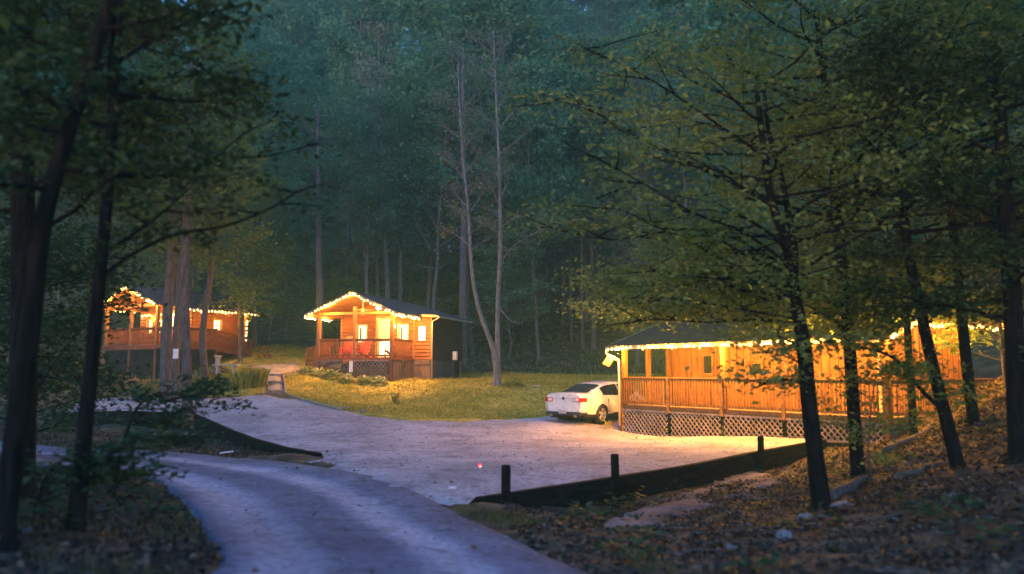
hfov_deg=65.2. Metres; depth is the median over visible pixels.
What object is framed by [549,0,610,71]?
forest tree
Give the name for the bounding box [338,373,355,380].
hosta
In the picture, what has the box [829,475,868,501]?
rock
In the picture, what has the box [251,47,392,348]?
forest tree
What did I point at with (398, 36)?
forest tree
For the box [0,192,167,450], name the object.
sapling
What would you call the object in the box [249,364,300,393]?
path
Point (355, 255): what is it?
understory tree
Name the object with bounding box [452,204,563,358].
understory tree
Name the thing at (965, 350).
forest tree
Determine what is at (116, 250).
understory tree
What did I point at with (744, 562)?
seedling
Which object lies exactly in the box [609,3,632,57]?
forest tree
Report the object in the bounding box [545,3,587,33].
forest tree
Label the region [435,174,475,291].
forest tree
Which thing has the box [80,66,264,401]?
forest tree
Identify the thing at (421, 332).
window
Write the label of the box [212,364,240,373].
garden bench
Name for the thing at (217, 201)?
forest tree
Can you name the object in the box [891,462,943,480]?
fallen log
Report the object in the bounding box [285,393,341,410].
edging board
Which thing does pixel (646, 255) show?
understory tree
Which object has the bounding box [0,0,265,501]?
forest tree
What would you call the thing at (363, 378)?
hosta
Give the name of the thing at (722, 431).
grass clump
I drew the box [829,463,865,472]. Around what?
seedling
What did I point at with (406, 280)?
forest tree
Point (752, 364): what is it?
window
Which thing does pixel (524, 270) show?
understory tree
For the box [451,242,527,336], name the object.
understory tree
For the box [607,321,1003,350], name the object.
string lights
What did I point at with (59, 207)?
forest tree
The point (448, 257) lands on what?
understory tree
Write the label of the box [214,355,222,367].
urn
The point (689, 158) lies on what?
forest tree
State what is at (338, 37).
forest tree
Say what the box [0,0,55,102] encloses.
forest tree
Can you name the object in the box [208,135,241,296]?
forest tree
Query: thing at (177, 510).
seedling
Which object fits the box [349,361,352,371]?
hanging sign
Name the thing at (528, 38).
forest tree
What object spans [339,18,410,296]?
forest tree
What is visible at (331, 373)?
hosta
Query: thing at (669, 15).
forest tree
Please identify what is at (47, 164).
forest tree
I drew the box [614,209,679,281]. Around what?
understory tree
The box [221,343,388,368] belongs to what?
back lawn
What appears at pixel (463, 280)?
pine tree
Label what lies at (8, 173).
forest tree
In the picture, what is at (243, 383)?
grass clump
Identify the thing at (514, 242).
understory tree
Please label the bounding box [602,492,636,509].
seedling
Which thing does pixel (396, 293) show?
forest tree
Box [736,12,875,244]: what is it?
forest tree
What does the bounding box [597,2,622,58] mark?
forest tree
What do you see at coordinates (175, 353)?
notice board
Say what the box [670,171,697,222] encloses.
forest tree
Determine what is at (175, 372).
forest tree
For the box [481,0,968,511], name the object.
forest tree
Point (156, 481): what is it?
seedling
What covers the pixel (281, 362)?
edging board
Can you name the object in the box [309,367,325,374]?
hosta
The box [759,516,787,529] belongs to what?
seedling
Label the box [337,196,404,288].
understory tree
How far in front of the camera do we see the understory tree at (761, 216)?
64.46 m
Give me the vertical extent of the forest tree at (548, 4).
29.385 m
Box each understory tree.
[0,221,9,294]
[50,215,74,301]
[50,222,96,308]
[53,227,114,305]
[63,210,98,281]
[78,238,143,296]
[108,219,205,312]
[136,229,197,288]
[148,214,175,289]
[216,240,270,323]
[235,219,315,340]
[244,201,306,305]
[245,198,352,337]
[248,257,294,326]
[311,270,357,345]
[313,190,363,259]
[323,229,373,291]
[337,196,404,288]
[351,218,447,308]
[381,222,444,305]
[389,227,417,271]
[404,217,458,279]
[420,242,471,313]
[424,221,459,282]
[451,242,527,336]
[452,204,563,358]
[482,238,548,352]
[491,223,539,266]
[572,230,621,272]
[605,215,706,351]
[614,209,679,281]
[655,180,672,225]
[657,171,682,214]
[691,75,873,308]
[698,204,730,260]
[737,180,773,245]
[741,181,806,260]
[765,203,826,277]
[797,174,894,296]
[860,186,947,266]
[865,198,947,294]
[874,28,1023,303]
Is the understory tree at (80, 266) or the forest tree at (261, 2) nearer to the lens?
the understory tree at (80, 266)
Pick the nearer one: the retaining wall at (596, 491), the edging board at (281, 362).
the retaining wall at (596, 491)
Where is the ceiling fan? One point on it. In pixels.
(363, 309)
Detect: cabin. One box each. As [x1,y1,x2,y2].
[102,285,257,378]
[305,292,471,381]
[605,292,1002,442]
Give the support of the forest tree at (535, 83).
on the ground at (300, 329)
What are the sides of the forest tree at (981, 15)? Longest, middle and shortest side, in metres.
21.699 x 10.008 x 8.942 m
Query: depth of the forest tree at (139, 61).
62.33 m
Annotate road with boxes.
[0,441,586,573]
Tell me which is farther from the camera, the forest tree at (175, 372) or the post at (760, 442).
the forest tree at (175, 372)
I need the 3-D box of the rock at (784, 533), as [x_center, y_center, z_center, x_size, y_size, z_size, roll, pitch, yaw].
[3.307,3.018,9.720,0.236,0.153,0.212,11,-11,-26]
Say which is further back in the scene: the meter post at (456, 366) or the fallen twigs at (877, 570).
the meter post at (456, 366)
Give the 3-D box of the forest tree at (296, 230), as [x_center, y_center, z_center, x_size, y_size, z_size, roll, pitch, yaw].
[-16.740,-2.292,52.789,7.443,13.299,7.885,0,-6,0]
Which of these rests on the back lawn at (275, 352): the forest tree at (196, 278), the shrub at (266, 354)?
the shrub at (266, 354)
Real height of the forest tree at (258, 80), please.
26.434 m
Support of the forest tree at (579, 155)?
on the ground at (300, 329)
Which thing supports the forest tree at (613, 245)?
on the ground at (300, 329)
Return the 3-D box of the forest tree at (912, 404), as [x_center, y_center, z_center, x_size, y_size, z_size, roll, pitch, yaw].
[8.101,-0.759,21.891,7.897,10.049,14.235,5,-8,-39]
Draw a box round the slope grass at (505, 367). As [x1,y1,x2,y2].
[0,321,665,394]
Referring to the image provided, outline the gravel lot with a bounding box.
[66,395,804,505]
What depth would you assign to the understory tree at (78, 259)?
66.14 m
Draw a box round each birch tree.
[419,35,512,385]
[452,9,591,384]
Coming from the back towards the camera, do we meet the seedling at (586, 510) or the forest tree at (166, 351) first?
the forest tree at (166, 351)
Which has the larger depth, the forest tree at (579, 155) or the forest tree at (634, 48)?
the forest tree at (634, 48)
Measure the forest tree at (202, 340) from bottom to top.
15.348 m
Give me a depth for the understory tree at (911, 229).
45.56 m
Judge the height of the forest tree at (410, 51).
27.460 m
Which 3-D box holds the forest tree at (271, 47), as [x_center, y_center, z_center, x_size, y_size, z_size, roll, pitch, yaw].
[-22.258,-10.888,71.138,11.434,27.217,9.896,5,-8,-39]
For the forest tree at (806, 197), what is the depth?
50.12 m
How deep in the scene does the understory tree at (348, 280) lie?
58.80 m
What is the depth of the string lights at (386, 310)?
41.16 m
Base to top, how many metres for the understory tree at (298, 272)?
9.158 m
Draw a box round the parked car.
[545,380,648,422]
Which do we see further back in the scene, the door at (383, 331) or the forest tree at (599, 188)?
the forest tree at (599, 188)
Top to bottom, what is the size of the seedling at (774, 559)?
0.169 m
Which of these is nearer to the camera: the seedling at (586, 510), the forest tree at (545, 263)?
the seedling at (586, 510)
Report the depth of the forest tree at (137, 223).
74.73 m
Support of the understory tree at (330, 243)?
on the ground at (300, 329)
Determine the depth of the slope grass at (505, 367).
50.29 m
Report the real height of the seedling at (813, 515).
0.309 m
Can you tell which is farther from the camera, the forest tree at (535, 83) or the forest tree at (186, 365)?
the forest tree at (535, 83)
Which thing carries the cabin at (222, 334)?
on the ground at (300, 329)
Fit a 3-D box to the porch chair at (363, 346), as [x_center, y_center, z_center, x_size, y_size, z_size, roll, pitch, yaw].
[-7.978,3.300,42.812,0.780,1.100,0.884,-3,-7,23]
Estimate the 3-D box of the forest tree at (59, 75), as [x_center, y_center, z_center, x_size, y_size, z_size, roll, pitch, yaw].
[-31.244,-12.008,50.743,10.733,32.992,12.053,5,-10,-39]
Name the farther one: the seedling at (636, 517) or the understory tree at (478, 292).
the understory tree at (478, 292)
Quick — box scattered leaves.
[38,395,725,573]
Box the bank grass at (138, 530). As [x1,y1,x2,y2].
[0,475,212,573]
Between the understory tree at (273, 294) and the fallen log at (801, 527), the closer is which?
the fallen log at (801, 527)
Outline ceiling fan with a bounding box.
[357,301,373,314]
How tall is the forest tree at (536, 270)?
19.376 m
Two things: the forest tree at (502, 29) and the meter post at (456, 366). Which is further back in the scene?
the forest tree at (502, 29)
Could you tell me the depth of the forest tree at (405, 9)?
54.61 m
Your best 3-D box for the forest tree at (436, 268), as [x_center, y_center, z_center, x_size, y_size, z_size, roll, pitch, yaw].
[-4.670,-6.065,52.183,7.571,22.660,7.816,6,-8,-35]
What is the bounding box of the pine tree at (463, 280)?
[397,18,527,364]
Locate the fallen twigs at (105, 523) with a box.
[18,471,192,573]
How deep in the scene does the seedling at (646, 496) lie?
14.91 m
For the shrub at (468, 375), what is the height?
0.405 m
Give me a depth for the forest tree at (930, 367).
12.93 m
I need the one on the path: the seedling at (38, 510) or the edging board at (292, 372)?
the edging board at (292, 372)
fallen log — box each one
[797,521,822,531]
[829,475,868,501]
[882,423,932,452]
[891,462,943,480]
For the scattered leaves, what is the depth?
12.06 m
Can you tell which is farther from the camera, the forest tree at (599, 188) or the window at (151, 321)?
the forest tree at (599, 188)
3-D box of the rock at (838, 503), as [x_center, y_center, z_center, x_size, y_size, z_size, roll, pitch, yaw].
[4.901,3.274,12.015,0.316,0.107,0.269,-12,-16,7]
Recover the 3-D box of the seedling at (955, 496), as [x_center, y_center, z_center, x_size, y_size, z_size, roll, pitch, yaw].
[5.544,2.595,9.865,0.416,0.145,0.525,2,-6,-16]
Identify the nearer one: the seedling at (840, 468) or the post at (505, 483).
the post at (505, 483)
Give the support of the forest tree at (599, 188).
on the ground at (300, 329)
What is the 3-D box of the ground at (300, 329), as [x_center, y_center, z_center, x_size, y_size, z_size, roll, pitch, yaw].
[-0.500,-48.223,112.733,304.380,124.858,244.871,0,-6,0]
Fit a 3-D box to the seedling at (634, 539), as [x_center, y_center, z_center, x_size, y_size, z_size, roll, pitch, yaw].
[1.218,2.675,8.354,0.659,0.230,0.830,-6,-8,43]
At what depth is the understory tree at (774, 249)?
57.16 m
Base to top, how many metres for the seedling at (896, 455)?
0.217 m
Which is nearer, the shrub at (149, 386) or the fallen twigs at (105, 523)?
the fallen twigs at (105, 523)
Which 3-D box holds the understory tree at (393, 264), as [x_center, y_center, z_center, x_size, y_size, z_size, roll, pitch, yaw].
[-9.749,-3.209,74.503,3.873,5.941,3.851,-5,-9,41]
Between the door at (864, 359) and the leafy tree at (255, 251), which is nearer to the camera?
the door at (864, 359)
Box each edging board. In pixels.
[254,361,300,364]
[282,374,286,392]
[283,367,305,375]
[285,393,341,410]
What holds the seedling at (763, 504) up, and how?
on the ground at (300, 329)
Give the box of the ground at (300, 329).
[0,3,1023,573]
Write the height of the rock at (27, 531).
0.063 m
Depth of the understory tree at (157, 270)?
57.07 m
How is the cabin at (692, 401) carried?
on the ground at (300, 329)
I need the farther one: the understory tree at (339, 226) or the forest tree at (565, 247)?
the understory tree at (339, 226)
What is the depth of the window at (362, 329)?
43.94 m
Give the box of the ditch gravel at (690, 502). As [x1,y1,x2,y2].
[598,471,781,532]
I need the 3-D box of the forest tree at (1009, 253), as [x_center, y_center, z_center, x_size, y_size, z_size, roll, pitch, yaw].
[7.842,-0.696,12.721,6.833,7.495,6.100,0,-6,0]
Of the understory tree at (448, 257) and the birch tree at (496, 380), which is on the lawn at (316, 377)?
the birch tree at (496, 380)
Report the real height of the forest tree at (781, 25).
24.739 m
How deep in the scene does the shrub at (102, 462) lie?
7.73 m
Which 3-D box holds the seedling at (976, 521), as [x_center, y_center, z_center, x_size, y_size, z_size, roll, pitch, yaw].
[4.600,2.271,8.011,0.746,0.314,0.711,-4,-7,32]
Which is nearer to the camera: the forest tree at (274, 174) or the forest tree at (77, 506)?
the forest tree at (77, 506)
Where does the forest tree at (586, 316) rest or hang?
on the ground at (300, 329)
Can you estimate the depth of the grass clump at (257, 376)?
37.51 m
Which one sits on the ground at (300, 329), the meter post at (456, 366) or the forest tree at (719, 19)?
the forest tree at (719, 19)
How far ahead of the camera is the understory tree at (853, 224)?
46.70 m
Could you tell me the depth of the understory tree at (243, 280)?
63.62 m
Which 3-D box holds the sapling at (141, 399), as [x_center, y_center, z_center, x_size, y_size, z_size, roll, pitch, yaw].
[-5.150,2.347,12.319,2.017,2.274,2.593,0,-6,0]
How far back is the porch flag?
28.61 m
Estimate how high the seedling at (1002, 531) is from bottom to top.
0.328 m
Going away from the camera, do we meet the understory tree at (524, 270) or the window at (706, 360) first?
the window at (706, 360)
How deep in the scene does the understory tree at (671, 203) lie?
77.83 m
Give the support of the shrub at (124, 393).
on the ground at (300, 329)
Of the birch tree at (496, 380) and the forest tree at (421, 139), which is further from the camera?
the forest tree at (421, 139)
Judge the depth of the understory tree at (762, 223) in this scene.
61.61 m
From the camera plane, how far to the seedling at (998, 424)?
14.93 m
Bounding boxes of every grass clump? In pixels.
[218,376,252,388]
[233,367,271,386]
[390,391,401,403]
[604,419,611,428]
[716,423,729,435]
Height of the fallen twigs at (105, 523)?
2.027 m
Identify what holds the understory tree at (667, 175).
on the ground at (300, 329)
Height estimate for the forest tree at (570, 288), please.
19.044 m
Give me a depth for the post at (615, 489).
15.14 m
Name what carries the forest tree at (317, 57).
on the ground at (300, 329)
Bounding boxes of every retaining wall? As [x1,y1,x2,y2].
[61,411,321,456]
[476,439,828,508]
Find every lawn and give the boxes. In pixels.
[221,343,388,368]
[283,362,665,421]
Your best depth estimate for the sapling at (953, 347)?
20.33 m
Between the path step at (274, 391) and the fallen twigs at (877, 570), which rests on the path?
the path step at (274, 391)
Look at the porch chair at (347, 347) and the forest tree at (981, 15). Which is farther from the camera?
the porch chair at (347, 347)
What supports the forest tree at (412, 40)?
on the ground at (300, 329)
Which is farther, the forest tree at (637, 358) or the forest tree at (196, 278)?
the forest tree at (196, 278)
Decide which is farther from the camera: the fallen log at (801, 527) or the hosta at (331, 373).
the hosta at (331, 373)
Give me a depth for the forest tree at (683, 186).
51.93 m
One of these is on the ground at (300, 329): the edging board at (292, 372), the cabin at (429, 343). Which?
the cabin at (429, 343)
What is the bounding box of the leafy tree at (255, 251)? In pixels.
[173,146,308,361]
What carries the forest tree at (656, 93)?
on the ground at (300, 329)
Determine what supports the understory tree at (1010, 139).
on the ground at (300, 329)
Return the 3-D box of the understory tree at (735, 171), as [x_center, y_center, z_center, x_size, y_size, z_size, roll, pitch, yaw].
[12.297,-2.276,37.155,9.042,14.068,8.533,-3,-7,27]
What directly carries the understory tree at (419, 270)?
on the ground at (300, 329)
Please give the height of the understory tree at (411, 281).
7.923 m
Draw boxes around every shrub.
[22,410,199,514]
[110,384,146,396]
[138,381,158,394]
[256,345,271,357]
[460,371,475,377]
[502,376,523,386]
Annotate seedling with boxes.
[18,497,81,524]
[124,470,164,485]
[131,483,170,496]
[135,499,191,524]
[558,501,612,522]
[562,501,606,521]
[592,528,666,563]
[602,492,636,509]
[613,514,664,538]
[627,485,664,505]
[717,557,771,573]
[751,551,797,571]
[752,501,768,508]
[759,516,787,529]
[783,501,847,531]
[788,474,804,481]
[823,449,842,462]
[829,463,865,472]
[872,450,909,459]
[915,495,967,518]
[933,498,1013,532]
[936,492,980,503]
[971,508,1023,547]
[976,414,1006,430]
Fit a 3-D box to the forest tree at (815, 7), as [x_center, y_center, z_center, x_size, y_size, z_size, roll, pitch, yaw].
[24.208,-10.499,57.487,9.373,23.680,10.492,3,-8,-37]
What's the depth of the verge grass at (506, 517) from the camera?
10.99 m
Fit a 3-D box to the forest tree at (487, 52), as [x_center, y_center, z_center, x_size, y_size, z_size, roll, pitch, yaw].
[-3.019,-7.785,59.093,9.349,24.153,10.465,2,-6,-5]
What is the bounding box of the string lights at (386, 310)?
[304,292,419,321]
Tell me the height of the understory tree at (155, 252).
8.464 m
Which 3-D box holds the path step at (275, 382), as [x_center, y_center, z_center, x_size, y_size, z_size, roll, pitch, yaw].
[-11.383,4.608,38.599,0.766,0.130,0.140,2,-6,-15]
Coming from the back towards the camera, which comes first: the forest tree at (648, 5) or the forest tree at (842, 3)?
the forest tree at (648, 5)
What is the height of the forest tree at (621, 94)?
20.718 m
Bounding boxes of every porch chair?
[341,341,352,354]
[356,341,371,356]
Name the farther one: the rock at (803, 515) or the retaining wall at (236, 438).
the retaining wall at (236, 438)
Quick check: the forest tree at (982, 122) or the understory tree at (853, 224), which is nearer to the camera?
the forest tree at (982, 122)
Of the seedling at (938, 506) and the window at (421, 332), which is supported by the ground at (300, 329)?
the seedling at (938, 506)
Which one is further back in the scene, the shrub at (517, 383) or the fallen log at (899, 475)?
the shrub at (517, 383)
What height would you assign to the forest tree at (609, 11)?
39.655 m
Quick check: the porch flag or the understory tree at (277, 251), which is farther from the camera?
the understory tree at (277, 251)
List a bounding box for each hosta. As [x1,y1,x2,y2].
[299,365,313,372]
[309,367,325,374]
[320,369,341,377]
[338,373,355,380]
[356,375,371,381]
[369,375,388,383]
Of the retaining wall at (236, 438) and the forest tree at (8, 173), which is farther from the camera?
the forest tree at (8, 173)
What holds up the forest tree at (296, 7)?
on the ground at (300, 329)
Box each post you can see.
[453,351,458,378]
[501,465,510,504]
[611,454,619,507]
[757,436,763,472]
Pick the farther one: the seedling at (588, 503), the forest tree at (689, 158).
the forest tree at (689, 158)
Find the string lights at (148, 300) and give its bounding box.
[112,287,257,340]
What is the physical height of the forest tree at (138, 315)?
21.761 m
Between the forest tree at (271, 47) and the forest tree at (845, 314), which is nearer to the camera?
the forest tree at (845, 314)
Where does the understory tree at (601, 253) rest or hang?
on the ground at (300, 329)
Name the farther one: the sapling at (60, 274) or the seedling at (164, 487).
the sapling at (60, 274)
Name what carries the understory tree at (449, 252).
on the ground at (300, 329)
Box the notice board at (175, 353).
[173,349,178,358]
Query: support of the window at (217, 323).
in the cabin at (222, 334)
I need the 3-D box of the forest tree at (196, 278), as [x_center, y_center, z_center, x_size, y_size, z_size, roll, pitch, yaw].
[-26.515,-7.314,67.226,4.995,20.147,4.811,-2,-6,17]
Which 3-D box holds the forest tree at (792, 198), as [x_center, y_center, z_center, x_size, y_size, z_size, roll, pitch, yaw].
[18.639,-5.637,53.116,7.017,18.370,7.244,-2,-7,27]
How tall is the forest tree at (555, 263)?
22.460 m
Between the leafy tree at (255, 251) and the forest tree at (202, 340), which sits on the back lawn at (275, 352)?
the leafy tree at (255, 251)
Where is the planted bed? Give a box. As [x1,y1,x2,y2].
[173,371,264,396]
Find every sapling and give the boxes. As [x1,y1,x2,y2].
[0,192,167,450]
[110,365,257,493]
[792,361,935,477]
[863,180,1023,388]
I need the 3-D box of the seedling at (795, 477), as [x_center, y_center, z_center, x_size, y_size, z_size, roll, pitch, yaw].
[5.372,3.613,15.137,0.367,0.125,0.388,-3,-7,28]
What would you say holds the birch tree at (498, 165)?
on the lawn at (316, 377)
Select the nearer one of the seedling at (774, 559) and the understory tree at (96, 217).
the seedling at (774, 559)
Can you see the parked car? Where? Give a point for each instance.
(592, 402)
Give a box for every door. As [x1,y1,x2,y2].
[375,316,394,356]
[856,341,882,411]
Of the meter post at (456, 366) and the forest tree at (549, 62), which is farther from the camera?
the forest tree at (549, 62)
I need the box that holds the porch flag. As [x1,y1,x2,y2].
[602,354,617,366]
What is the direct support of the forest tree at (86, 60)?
on the ground at (300, 329)
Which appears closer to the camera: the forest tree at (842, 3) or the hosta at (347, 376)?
the hosta at (347, 376)
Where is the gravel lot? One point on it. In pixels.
(270, 415)
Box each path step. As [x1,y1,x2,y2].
[265,390,284,392]
[268,381,283,383]
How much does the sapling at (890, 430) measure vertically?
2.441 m
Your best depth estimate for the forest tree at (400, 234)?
53.23 m
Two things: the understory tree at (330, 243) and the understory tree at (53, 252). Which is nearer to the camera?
the understory tree at (330, 243)
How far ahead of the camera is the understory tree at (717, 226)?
69.27 m
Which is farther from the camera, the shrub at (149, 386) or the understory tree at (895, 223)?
the understory tree at (895, 223)
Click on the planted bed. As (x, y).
(245, 390)
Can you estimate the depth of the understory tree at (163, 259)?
76.00 m
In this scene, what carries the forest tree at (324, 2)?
on the ground at (300, 329)
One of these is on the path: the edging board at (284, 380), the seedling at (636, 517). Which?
the edging board at (284, 380)
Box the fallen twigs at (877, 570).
[542,405,1023,573]
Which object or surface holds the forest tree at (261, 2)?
on the ground at (300, 329)
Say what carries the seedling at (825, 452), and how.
on the ground at (300, 329)
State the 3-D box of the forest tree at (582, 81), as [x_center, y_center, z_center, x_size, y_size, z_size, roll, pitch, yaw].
[5.631,-6.955,57.120,11.649,23.323,10.407,1,-5,-1]
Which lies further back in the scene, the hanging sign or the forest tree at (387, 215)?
the forest tree at (387, 215)
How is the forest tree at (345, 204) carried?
on the ground at (300, 329)
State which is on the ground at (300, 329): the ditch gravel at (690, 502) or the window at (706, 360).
the ditch gravel at (690, 502)
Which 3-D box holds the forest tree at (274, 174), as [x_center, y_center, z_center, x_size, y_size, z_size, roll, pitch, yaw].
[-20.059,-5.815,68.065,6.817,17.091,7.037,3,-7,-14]
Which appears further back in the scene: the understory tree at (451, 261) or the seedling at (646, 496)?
the understory tree at (451, 261)
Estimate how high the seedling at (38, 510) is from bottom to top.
0.219 m
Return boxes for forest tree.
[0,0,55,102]
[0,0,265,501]
[0,0,305,552]
[0,17,69,215]
[1,8,144,342]
[2,0,356,532]
[6,0,100,207]
[6,5,134,315]
[55,187,88,317]
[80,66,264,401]
[92,129,262,391]
[96,9,284,435]
[107,0,184,320]
[113,81,163,277]
[127,83,215,316]
[152,1,261,291]
[152,61,288,387]
[181,63,228,287]
[190,104,210,288]
[206,152,310,348]
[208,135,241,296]
[209,0,309,228]
[222,18,309,295]
[230,19,315,307]
[234,0,312,247]
[248,120,314,307]
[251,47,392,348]
[266,0,361,242]
[282,39,348,269]
[290,0,365,232]
[303,0,420,328]
[311,13,406,282]
[325,78,440,298]
[329,56,403,294]
[336,91,396,292]
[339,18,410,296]
[342,53,430,302]
[351,91,450,301]
[358,0,493,308]
[366,197,409,298]
[374,24,493,309]
[386,36,541,354]
[392,1,467,60]
[395,1,464,59]
[413,17,530,341]
[433,0,594,347]
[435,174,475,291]
[457,10,523,251]
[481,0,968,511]
[482,53,606,360]
[492,36,578,308]
[501,0,583,248]
[507,103,560,336]
[517,27,663,348]
[526,105,598,324]
[527,56,583,300]
[532,98,623,349]
[536,93,610,342]
[543,37,585,280]
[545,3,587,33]
[547,11,1023,435]
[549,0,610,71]
[552,0,1023,478]
[564,59,613,321]
[566,110,625,315]
[571,0,639,55]
[583,67,674,332]
[586,72,684,366]
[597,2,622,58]
[600,112,663,349]
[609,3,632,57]
[611,0,756,293]
[611,5,691,256]
[613,0,671,180]
[617,0,695,205]
[633,60,698,264]
[651,0,821,254]
[664,45,739,225]
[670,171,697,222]
[673,158,735,244]
[677,0,788,271]
[681,0,1023,468]
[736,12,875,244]
[739,2,795,116]
[747,72,828,256]
[772,0,1023,426]
[776,88,839,293]
[783,0,860,206]
[794,0,1023,464]
[806,0,939,234]
[833,0,1023,289]
[851,1,978,240]
[941,0,1023,117]
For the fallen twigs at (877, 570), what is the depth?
10.37 m
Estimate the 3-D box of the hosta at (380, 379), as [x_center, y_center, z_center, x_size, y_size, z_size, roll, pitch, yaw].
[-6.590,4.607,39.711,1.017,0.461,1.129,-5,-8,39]
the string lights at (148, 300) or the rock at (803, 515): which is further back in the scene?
the string lights at (148, 300)
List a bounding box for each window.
[146,319,153,333]
[212,319,221,331]
[357,324,367,342]
[397,323,408,339]
[416,325,426,341]
[699,353,714,375]
[747,361,763,376]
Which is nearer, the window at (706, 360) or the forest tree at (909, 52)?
the window at (706, 360)
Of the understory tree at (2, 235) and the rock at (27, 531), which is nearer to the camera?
the rock at (27, 531)
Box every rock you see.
[21,529,32,532]
[775,529,792,541]
[796,513,812,520]
[830,500,849,506]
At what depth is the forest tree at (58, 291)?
59.90 m
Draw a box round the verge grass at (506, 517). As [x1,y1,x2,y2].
[455,503,686,573]
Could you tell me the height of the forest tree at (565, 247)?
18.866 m
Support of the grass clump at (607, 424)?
on the gravel lot
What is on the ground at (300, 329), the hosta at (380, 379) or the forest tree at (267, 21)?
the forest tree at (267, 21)
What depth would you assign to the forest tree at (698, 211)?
60.61 m
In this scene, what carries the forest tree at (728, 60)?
on the ground at (300, 329)
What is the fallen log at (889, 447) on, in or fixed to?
on the ground at (300, 329)
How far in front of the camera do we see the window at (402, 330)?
43.23 m
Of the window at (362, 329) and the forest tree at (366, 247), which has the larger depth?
the forest tree at (366, 247)
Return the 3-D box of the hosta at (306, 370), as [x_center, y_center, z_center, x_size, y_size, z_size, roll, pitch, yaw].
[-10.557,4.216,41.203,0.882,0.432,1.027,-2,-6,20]
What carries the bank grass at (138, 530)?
on the ground at (300, 329)
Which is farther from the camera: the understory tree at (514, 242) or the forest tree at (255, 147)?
the understory tree at (514, 242)

